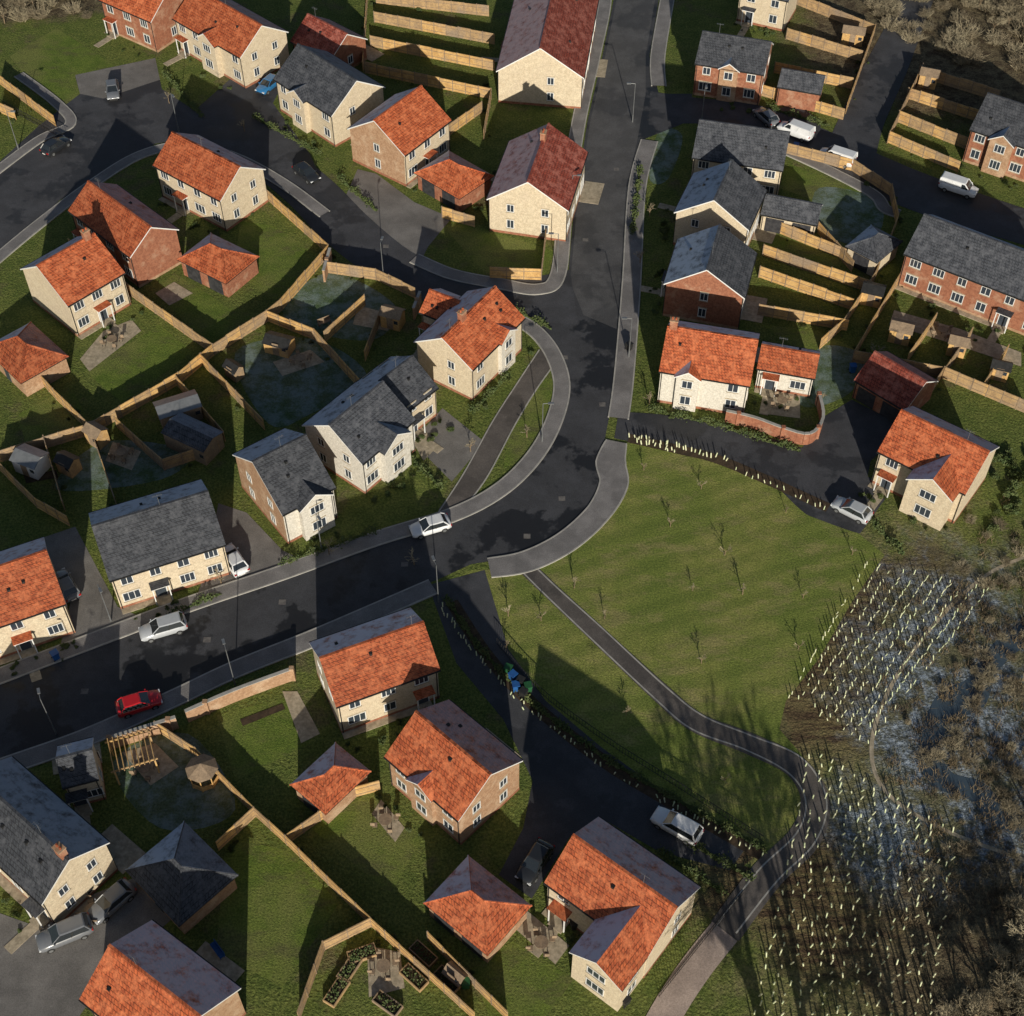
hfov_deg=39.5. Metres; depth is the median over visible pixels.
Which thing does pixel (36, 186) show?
side road
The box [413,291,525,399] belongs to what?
gutters
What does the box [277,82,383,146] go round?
walls
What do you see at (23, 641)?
front door
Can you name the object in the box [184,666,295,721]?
brick wall
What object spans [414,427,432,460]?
patio
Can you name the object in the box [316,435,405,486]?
windows
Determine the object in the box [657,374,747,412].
walls
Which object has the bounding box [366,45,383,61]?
patio
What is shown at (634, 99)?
street lamp
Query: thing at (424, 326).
front door
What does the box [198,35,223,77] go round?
front gable walls
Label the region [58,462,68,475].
door
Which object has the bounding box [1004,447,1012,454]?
shrub
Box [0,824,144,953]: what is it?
paving
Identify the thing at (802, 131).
parked van
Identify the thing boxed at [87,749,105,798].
windows
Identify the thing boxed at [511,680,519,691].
wheelie bin
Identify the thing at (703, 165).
windows
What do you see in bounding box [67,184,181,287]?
gutters
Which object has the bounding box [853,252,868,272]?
garage doors
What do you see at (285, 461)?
roof
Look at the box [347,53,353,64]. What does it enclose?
windows
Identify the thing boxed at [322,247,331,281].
brick wall
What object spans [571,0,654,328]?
road upper surface
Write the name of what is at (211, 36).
front gable roof
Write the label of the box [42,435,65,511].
wooden fence
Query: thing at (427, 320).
walls
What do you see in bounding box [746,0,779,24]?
windows
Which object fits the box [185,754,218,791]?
gazebo
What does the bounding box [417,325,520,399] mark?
walls
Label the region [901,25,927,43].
scrub bush
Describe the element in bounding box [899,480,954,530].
front gable walls
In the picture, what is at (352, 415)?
roof
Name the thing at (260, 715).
planting bed
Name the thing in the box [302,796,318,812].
garage doors
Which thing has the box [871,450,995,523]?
walls
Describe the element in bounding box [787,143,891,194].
wooden fence
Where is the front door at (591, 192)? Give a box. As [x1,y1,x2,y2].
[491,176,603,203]
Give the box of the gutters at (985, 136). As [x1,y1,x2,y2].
[963,130,1023,161]
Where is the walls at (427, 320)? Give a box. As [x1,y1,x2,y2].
[422,316,434,324]
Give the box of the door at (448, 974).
[447,972,456,984]
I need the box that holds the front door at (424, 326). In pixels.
[413,322,429,360]
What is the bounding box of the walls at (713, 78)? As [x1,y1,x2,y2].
[693,44,771,104]
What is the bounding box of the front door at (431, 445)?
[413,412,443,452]
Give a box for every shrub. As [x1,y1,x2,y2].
[1,897,9,903]
[10,907,21,917]
[59,642,69,649]
[227,845,234,852]
[310,534,318,540]
[374,790,381,799]
[375,938,380,944]
[378,735,386,744]
[384,490,390,496]
[388,481,397,487]
[397,482,405,488]
[426,436,434,441]
[565,934,575,944]
[877,493,883,498]
[909,516,916,523]
[985,523,999,531]
[991,453,998,462]
[992,471,998,479]
[995,451,1011,462]
[998,454,1009,465]
[1003,484,1018,497]
[1003,503,1020,514]
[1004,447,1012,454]
[1004,504,1019,515]
[1005,457,1017,468]
[1007,470,1015,477]
[1010,479,1022,488]
[1013,499,1021,503]
[1014,470,1023,481]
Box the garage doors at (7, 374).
[4,369,11,381]
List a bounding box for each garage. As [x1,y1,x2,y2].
[0,321,69,396]
[125,821,237,933]
[177,232,259,296]
[289,742,370,823]
[414,150,493,211]
[423,855,531,962]
[760,193,822,234]
[776,68,825,111]
[845,224,902,275]
[852,350,938,421]
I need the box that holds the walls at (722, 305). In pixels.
[663,271,742,328]
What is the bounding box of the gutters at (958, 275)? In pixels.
[898,214,1023,301]
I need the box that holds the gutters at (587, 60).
[495,0,598,107]
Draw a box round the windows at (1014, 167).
[969,133,1023,174]
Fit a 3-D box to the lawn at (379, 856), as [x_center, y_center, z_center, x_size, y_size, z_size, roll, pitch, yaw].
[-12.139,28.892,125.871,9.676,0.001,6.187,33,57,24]
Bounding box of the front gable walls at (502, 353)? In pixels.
[498,331,514,374]
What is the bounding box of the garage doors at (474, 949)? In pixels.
[434,913,481,958]
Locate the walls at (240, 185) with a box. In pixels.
[157,168,267,230]
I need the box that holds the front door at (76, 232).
[71,228,80,237]
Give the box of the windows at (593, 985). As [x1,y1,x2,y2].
[556,895,681,997]
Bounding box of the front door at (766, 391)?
[754,347,779,414]
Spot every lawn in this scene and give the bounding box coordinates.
[10,28,114,111]
[19,386,87,450]
[55,440,186,490]
[85,325,192,401]
[113,732,234,830]
[155,273,260,342]
[217,698,309,780]
[217,839,338,987]
[234,337,365,426]
[238,221,317,301]
[283,273,394,340]
[311,792,422,893]
[444,224,553,279]
[472,941,572,1015]
[504,369,552,467]
[649,128,681,183]
[762,325,854,349]
[765,233,847,266]
[779,165,860,198]
[800,345,864,406]
[812,187,883,243]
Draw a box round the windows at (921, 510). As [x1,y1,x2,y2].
[884,458,937,519]
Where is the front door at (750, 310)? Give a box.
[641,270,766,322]
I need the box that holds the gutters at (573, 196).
[486,141,588,240]
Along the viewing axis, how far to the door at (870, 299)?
169.49 m
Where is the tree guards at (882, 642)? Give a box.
[788,561,988,743]
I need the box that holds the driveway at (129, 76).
[75,58,159,97]
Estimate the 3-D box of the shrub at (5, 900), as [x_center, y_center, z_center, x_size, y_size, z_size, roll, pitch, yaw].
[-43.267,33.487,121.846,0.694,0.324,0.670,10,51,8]
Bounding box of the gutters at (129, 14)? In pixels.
[97,0,156,51]
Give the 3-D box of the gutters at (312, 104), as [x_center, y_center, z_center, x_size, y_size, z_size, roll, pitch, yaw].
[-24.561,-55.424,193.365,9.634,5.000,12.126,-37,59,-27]
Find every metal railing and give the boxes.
[0,100,62,136]
[497,638,763,840]
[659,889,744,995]
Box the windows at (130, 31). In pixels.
[106,5,177,44]
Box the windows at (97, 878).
[0,856,104,911]
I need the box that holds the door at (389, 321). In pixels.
[386,318,397,329]
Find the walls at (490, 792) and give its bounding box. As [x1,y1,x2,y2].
[390,764,518,844]
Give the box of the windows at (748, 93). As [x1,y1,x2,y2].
[698,55,769,99]
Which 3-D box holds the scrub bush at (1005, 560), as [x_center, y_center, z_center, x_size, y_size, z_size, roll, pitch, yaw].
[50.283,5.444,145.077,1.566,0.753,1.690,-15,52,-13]
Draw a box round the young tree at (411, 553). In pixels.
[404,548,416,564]
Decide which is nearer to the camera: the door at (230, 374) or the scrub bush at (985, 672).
the scrub bush at (985, 672)
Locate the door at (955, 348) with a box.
[951,345,963,357]
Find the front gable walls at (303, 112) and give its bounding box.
[289,91,310,132]
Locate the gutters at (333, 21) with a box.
[290,19,367,49]
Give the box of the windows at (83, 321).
[73,278,125,328]
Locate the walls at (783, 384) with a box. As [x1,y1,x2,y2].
[755,371,812,396]
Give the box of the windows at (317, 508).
[245,469,327,532]
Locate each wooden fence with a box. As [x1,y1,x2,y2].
[0,76,55,125]
[0,103,16,119]
[0,425,84,461]
[0,464,69,525]
[41,376,86,424]
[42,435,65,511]
[93,438,116,503]
[94,344,214,426]
[113,416,220,470]
[125,282,214,353]
[153,721,251,809]
[175,375,225,441]
[199,353,264,429]
[213,298,282,354]
[215,806,255,850]
[253,808,474,1015]
[266,189,327,248]
[266,310,358,381]
[281,244,328,308]
[284,810,322,844]
[297,918,371,1015]
[323,260,415,297]
[323,294,365,341]
[355,780,380,796]
[362,0,367,70]
[364,61,490,98]
[364,309,380,360]
[369,35,494,70]
[373,11,494,44]
[376,0,488,15]
[426,931,507,1015]
[441,206,474,226]
[449,101,481,134]
[483,88,491,137]
[490,267,541,279]
[541,129,557,269]
[757,303,848,330]
[758,265,853,308]
[762,85,844,119]
[762,244,872,289]
[773,61,853,88]
[780,223,847,257]
[786,27,862,60]
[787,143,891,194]
[796,0,874,34]
[816,221,853,271]
[819,270,876,348]
[845,24,875,113]
[851,350,1023,412]
[855,272,900,350]
[875,183,898,276]
[887,63,923,142]
[888,130,960,171]
[898,110,968,148]
[906,87,978,119]
[907,312,937,359]
[918,65,1000,96]
[932,366,944,391]
[942,327,973,377]
[984,344,1009,383]
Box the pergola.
[105,727,159,784]
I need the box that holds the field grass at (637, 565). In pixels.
[459,443,883,867]
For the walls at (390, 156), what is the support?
on the ground at (741, 978)
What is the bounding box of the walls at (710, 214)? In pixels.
[673,201,761,245]
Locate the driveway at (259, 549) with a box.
[199,503,294,591]
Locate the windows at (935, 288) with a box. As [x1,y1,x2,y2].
[904,259,1023,329]
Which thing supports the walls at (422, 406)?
on the ground at (741, 978)
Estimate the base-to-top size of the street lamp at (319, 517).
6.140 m
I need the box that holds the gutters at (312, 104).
[272,51,385,146]
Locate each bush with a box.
[1,0,26,7]
[4,0,27,5]
[5,7,33,21]
[7,1,32,17]
[24,5,49,18]
[31,10,49,19]
[36,0,57,7]
[58,1,81,13]
[80,10,91,18]
[864,0,894,9]
[867,0,886,9]
[871,8,884,16]
[877,14,907,31]
[880,0,905,16]
[895,25,909,35]
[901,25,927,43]
[904,19,920,29]
[910,744,936,765]
[917,7,934,18]
[919,859,944,882]
[920,17,935,30]
[925,757,934,766]
[926,743,947,763]
[932,40,947,50]
[934,0,951,9]
[934,1005,957,1015]
[935,683,948,691]
[936,998,960,1015]
[937,987,976,1015]
[939,734,960,753]
[940,27,974,45]
[941,841,957,856]
[944,721,967,739]
[945,40,975,56]
[946,24,959,32]
[948,12,969,27]
[949,8,970,22]
[949,752,958,763]
[951,18,983,40]
[951,792,961,800]
[951,995,980,1015]
[952,39,979,56]
[952,53,969,64]
[952,557,972,574]
[952,736,963,744]
[955,604,965,611]
[955,838,980,861]
[957,745,971,757]
[958,644,972,656]
[960,0,980,8]
[960,49,987,64]
[960,748,983,775]
[962,693,984,714]
[964,513,975,524]
[969,665,978,674]
[970,924,982,937]
[971,692,983,703]
[971,739,987,752]
[972,644,996,660]
[972,678,986,690]
[973,724,982,735]
[975,665,998,687]
[976,574,999,589]
[977,0,997,11]
[978,967,1017,996]
[979,670,994,682]
[980,998,1002,1015]
[981,530,990,538]
[984,0,1015,15]
[984,28,1013,45]
[984,662,1000,674]
[984,760,1004,776]
[984,860,1008,889]
[985,615,994,623]
[985,851,995,860]
[986,969,1012,994]
[987,996,1014,1015]
[989,516,1008,534]
[991,989,1011,1008]
[994,0,1018,5]
[995,571,1020,587]
[996,633,1008,642]
[996,784,1008,797]
[996,978,1022,1000]
[997,954,1023,985]
[998,991,1023,1015]
[999,798,1014,810]
[1000,10,1023,26]
[1000,555,1013,566]
[1000,682,1014,694]
[1001,795,1023,819]
[1002,892,1018,907]
[1003,37,1023,54]
[1003,894,1023,913]
[1003,995,1023,1015]
[1004,673,1020,685]
[1005,651,1020,661]
[1006,0,1023,12]
[1006,17,1023,38]
[1007,681,1023,701]
[1007,740,1017,751]
[1007,762,1023,782]
[1008,52,1023,71]
[1008,848,1021,858]
[1010,942,1023,968]
[1011,544,1023,557]
[1012,537,1019,544]
[1012,816,1023,831]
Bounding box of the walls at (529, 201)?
[489,167,584,241]
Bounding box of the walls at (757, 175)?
[691,160,781,198]
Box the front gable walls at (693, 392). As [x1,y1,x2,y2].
[673,374,698,411]
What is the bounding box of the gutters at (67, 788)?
[57,737,104,806]
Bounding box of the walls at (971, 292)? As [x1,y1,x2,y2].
[897,256,1023,334]
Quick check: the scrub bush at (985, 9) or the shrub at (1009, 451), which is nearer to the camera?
the shrub at (1009, 451)
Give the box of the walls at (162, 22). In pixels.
[102,0,183,51]
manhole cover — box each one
[80,689,88,693]
[203,637,210,641]
[279,599,285,603]
[401,562,407,566]
[559,496,564,500]
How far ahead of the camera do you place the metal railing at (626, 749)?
130.62 m
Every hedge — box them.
[161,70,204,117]
[166,592,220,613]
[251,112,321,156]
[277,524,381,565]
[336,173,377,210]
[411,449,447,491]
[441,594,770,853]
[466,369,513,414]
[513,302,551,329]
[629,164,643,234]
[646,403,800,451]
[656,844,728,895]
[686,841,756,881]
[766,102,829,127]
[870,516,904,555]
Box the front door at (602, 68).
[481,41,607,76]
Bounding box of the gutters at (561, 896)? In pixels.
[543,816,700,920]
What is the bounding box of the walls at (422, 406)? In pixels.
[412,393,436,428]
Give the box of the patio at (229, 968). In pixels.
[196,941,244,981]
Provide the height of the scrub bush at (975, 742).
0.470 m
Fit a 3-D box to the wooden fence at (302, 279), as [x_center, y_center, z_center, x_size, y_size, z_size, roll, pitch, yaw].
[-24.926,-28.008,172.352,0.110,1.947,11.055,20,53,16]
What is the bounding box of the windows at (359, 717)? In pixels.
[317,659,429,726]
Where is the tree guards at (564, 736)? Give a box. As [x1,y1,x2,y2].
[441,602,763,855]
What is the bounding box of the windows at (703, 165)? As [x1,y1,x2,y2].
[697,160,775,193]
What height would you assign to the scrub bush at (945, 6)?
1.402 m
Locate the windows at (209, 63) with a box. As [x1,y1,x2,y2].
[179,24,280,81]
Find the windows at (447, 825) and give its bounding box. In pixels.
[395,770,507,834]
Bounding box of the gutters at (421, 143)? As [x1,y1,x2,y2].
[348,94,451,181]
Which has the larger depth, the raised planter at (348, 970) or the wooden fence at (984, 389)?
the wooden fence at (984, 389)
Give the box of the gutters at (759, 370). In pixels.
[756,341,817,396]
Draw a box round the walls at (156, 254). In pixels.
[73,217,181,287]
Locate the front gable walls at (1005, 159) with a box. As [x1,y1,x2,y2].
[981,137,1012,177]
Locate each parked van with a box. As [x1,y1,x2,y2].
[777,118,815,142]
[820,144,857,168]
[938,171,978,198]
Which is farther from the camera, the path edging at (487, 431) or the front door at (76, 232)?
the front door at (76, 232)
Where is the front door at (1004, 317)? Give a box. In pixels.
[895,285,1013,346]
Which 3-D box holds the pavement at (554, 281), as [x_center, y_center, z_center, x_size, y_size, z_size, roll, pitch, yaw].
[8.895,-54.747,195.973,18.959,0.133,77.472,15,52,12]
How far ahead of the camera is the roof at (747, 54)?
193.75 m
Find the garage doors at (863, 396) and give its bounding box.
[855,386,899,421]
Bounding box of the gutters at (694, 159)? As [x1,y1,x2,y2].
[692,158,782,194]
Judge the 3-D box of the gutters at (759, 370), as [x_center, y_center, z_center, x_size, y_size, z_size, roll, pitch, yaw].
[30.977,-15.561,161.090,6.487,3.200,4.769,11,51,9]
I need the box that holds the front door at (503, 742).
[486,728,520,756]
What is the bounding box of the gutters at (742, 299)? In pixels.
[662,240,756,328]
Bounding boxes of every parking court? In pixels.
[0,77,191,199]
[0,878,170,1015]
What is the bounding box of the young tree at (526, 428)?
[521,425,529,437]
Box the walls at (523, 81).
[498,16,595,108]
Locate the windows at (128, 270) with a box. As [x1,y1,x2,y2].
[77,220,133,279]
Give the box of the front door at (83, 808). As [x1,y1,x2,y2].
[52,742,101,823]
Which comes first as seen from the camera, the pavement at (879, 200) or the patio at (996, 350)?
the patio at (996, 350)
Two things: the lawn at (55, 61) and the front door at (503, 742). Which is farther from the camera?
the lawn at (55, 61)
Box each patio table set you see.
[75,895,96,924]
[99,331,123,348]
[108,443,133,463]
[129,755,159,780]
[288,349,311,366]
[367,951,399,981]
[370,807,400,834]
[526,928,556,956]
[771,391,793,410]
[932,321,952,338]
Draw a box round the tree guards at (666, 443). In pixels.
[628,433,727,460]
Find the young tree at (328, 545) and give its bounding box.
[322,536,337,554]
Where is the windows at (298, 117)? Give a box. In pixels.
[280,85,355,138]
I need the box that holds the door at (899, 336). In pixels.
[894,332,907,344]
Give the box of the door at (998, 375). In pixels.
[993,368,1006,380]
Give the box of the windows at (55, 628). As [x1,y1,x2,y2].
[0,591,67,653]
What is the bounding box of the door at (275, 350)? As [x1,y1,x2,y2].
[271,343,285,355]
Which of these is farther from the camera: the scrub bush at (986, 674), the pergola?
the scrub bush at (986, 674)
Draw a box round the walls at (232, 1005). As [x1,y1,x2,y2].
[94,992,245,1015]
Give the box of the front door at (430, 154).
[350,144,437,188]
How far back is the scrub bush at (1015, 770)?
129.62 m
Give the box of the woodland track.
[869,556,1023,861]
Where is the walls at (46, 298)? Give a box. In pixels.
[23,267,130,336]
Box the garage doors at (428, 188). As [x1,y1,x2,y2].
[422,179,454,209]
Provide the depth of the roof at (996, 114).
183.82 m
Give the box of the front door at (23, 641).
[0,630,41,681]
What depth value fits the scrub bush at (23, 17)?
209.98 m
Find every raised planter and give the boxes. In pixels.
[323,976,350,1007]
[336,952,362,982]
[346,942,376,962]
[372,989,403,1015]
[399,962,428,992]
[408,939,437,968]
[433,964,458,992]
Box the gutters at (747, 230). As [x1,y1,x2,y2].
[673,174,767,243]
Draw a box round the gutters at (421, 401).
[356,357,438,415]
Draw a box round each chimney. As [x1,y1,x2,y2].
[51,841,68,859]
[79,227,91,241]
[456,307,466,322]
[540,128,546,141]
[669,316,678,330]
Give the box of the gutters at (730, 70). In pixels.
[693,64,763,104]
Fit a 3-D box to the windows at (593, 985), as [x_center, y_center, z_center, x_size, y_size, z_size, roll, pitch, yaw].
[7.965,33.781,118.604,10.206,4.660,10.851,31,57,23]
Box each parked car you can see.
[35,912,93,953]
[39,135,71,156]
[55,567,81,603]
[88,877,136,924]
[105,78,120,100]
[114,689,162,718]
[138,611,187,642]
[224,542,249,577]
[255,73,275,94]
[292,161,320,183]
[408,512,451,539]
[515,837,554,886]
[650,806,704,845]
[752,107,780,127]
[830,495,873,524]
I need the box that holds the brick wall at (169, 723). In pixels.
[105,715,178,749]
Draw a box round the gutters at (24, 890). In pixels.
[0,756,117,923]
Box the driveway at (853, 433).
[802,400,893,475]
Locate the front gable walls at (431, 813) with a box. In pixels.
[409,782,435,825]
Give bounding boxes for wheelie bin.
[49,648,59,661]
[461,977,469,989]
[503,663,512,673]
[508,669,517,680]
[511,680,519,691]
[516,675,525,686]
[518,686,528,698]
[524,681,532,692]
[569,919,577,930]
[622,994,631,1007]
[625,340,633,351]
[848,362,856,372]
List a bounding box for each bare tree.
[0,4,10,23]
[961,984,994,1015]
[966,986,1007,1012]
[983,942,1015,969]
[986,952,1023,1015]
[987,15,1009,32]
[997,2,1019,27]
[1004,909,1023,948]
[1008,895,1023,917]
[1012,10,1023,36]
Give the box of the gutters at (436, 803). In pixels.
[383,699,523,844]
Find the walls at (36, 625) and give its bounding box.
[0,554,75,658]
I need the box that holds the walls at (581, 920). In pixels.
[547,889,695,977]
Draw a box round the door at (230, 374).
[226,366,233,379]
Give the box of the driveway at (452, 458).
[425,408,481,480]
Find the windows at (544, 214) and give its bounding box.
[506,166,584,234]
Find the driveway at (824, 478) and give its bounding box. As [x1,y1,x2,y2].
[614,412,884,532]
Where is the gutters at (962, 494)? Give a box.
[872,406,999,522]
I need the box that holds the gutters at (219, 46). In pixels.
[172,0,288,86]
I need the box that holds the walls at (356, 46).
[294,35,366,66]
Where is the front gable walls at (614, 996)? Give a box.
[571,955,645,1011]
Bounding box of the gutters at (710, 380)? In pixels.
[658,320,755,412]
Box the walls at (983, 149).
[962,132,1023,181]
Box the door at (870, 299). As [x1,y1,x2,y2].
[866,294,879,306]
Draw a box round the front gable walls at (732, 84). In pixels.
[716,65,737,101]
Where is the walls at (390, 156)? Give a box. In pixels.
[350,122,450,185]
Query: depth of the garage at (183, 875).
119.99 m
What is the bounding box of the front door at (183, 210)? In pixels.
[158,190,189,222]
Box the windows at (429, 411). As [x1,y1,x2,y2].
[362,359,433,418]
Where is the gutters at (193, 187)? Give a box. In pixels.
[152,135,265,230]
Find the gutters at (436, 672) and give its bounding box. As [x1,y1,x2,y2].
[309,607,440,732]
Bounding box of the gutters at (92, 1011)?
[78,919,245,1015]
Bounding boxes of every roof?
[0,537,65,626]
[0,756,109,904]
[20,232,124,306]
[55,737,98,787]
[68,179,178,257]
[79,920,240,1015]
[89,479,225,580]
[99,0,162,21]
[153,131,265,201]
[172,0,287,58]
[195,25,218,47]
[232,428,335,515]
[273,43,384,116]
[287,83,307,103]
[290,8,367,54]
[296,479,333,512]
[302,380,415,464]
[309,607,439,706]
[347,85,451,156]
[357,355,438,410]
[377,421,411,455]
[384,700,522,821]
[405,770,433,802]
[414,285,524,370]
[419,288,460,318]
[487,123,587,211]
[495,323,517,345]
[496,0,597,78]
[544,817,699,956]
[569,905,647,991]
[659,321,759,386]
[664,224,756,299]
[674,159,766,230]
[674,361,701,381]
[692,119,790,170]
[695,23,773,74]
[718,57,739,72]
[757,336,819,378]
[877,406,998,494]
[904,213,1023,299]
[906,454,959,502]
[969,92,1023,147]
[988,126,1015,147]
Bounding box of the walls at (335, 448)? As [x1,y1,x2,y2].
[305,425,414,493]
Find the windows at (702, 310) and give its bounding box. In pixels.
[697,291,745,318]
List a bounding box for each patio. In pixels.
[71,899,94,915]
[80,320,140,370]
[105,442,140,469]
[122,743,178,784]
[156,282,191,304]
[196,941,244,981]
[273,350,323,375]
[282,691,319,742]
[353,307,387,330]
[366,45,383,61]
[368,947,404,996]
[372,800,403,841]
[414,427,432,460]
[517,911,568,963]
[768,392,799,417]
[890,310,959,341]
[957,329,1020,365]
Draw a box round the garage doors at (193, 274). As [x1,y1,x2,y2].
[185,264,223,294]
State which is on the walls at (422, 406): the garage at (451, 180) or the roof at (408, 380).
the roof at (408, 380)
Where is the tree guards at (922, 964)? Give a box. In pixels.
[754,753,955,1015]
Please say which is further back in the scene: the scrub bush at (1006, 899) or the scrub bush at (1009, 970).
the scrub bush at (1006, 899)
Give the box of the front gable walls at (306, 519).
[298,495,334,540]
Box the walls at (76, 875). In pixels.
[0,845,117,922]
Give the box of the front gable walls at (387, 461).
[379,434,411,483]
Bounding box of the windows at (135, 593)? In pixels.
[113,549,223,602]
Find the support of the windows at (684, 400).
attached to the walls at (711, 396)
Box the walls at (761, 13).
[736,0,796,31]
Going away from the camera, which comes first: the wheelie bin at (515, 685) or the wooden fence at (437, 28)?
the wheelie bin at (515, 685)
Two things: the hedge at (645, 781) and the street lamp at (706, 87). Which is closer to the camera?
the hedge at (645, 781)
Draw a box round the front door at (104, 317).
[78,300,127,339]
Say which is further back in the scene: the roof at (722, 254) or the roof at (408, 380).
the roof at (722, 254)
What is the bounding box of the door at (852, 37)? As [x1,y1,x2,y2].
[848,34,861,45]
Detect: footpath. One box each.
[439,350,549,510]
[522,569,829,940]
[646,922,736,1015]
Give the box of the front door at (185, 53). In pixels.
[163,35,189,65]
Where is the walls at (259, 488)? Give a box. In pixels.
[236,457,337,543]
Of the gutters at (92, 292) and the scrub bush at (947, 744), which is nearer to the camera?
the scrub bush at (947, 744)
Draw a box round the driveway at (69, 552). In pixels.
[44,527,134,643]
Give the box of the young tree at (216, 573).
[210,567,223,583]
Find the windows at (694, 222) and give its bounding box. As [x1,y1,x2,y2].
[689,209,760,244]
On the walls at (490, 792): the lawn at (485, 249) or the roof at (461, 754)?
the roof at (461, 754)
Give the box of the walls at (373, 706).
[313,650,439,732]
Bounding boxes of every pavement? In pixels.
[0,72,76,173]
[0,143,329,262]
[0,317,570,684]
[0,579,436,768]
[409,0,611,294]
[487,439,628,577]
[608,139,657,419]
[650,0,673,85]
[696,127,900,216]
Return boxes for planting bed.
[24,470,57,482]
[240,704,284,725]
[447,599,765,859]
[628,434,829,511]
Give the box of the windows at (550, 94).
[546,21,595,101]
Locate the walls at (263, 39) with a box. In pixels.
[176,22,288,87]
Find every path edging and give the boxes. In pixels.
[438,350,539,511]
[471,370,550,497]
[524,573,806,928]
[537,569,827,932]
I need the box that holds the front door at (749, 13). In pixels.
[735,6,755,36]
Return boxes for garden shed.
[9,443,50,479]
[53,450,82,478]
[81,420,110,449]
[152,389,203,427]
[161,413,224,465]
[222,358,244,382]
[262,330,295,357]
[378,304,405,331]
[441,960,470,989]
[841,24,866,46]
[859,280,886,307]
[887,317,914,346]
[917,66,940,89]
[946,333,970,358]
[989,358,1012,382]
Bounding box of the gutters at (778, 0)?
[737,0,788,29]
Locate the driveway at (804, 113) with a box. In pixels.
[773,107,819,126]
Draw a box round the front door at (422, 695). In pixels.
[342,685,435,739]
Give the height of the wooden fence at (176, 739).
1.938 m
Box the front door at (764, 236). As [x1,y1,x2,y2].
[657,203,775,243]
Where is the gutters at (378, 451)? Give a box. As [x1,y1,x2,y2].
[301,382,416,493]
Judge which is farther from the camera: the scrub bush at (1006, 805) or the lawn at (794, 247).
the lawn at (794, 247)
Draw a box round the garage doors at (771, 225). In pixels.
[764,217,810,233]
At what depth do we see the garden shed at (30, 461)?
152.00 m
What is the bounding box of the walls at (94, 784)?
[66,745,105,806]
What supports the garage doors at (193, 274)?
in the garage at (219, 265)
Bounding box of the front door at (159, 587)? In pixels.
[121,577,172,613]
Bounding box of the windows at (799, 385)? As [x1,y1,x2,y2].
[756,370,812,390]
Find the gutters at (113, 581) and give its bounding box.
[89,479,229,608]
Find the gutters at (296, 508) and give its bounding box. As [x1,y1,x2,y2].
[233,428,336,543]
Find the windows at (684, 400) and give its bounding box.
[678,379,748,409]
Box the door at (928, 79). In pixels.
[923,77,934,88]
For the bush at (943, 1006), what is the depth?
113.75 m
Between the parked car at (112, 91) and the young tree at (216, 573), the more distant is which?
the parked car at (112, 91)
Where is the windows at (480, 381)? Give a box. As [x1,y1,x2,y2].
[447,335,512,390]
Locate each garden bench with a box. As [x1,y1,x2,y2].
[210,939,224,959]
[317,315,330,326]
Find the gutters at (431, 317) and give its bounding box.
[418,288,460,330]
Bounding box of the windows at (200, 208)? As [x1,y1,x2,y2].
[160,171,259,223]
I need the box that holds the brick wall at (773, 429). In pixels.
[725,391,824,444]
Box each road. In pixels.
[0,0,691,757]
[0,110,577,324]
[649,91,1023,244]
[826,0,933,169]
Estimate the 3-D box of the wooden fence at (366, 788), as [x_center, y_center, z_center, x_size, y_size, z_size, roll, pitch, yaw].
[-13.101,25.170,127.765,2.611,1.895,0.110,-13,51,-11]
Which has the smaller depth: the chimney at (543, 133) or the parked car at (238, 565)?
the parked car at (238, 565)
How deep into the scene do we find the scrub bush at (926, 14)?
210.92 m
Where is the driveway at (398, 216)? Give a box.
[346,169,449,255]
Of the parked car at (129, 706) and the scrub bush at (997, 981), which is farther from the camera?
the parked car at (129, 706)
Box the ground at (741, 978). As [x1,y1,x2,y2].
[0,0,1023,1015]
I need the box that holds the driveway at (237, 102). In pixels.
[198,79,315,166]
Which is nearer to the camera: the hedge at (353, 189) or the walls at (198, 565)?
the walls at (198, 565)
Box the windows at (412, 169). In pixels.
[373,127,446,178]
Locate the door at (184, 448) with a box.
[180,443,203,458]
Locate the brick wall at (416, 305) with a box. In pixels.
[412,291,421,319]
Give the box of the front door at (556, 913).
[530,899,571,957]
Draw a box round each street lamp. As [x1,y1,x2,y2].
[7,110,18,149]
[36,688,56,734]
[97,584,111,620]
[170,93,178,131]
[221,638,235,685]
[315,513,322,549]
[380,236,383,269]
[431,555,438,602]
[541,402,553,441]
[549,232,558,271]
[622,317,631,356]
[627,82,635,121]
[701,84,707,118]
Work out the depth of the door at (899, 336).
165.28 m
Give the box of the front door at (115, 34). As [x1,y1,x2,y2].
[94,16,118,47]
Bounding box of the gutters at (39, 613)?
[0,537,74,633]
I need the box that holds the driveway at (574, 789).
[432,570,742,897]
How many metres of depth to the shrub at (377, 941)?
119.40 m
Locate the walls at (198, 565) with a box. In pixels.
[112,547,230,608]
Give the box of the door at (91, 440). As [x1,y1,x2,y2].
[87,435,96,447]
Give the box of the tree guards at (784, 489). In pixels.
[735,466,824,509]
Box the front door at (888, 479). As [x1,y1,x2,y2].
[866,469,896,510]
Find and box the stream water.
[918,623,1023,834]
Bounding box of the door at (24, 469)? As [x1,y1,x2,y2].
[20,465,33,476]
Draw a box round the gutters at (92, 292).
[20,237,130,335]

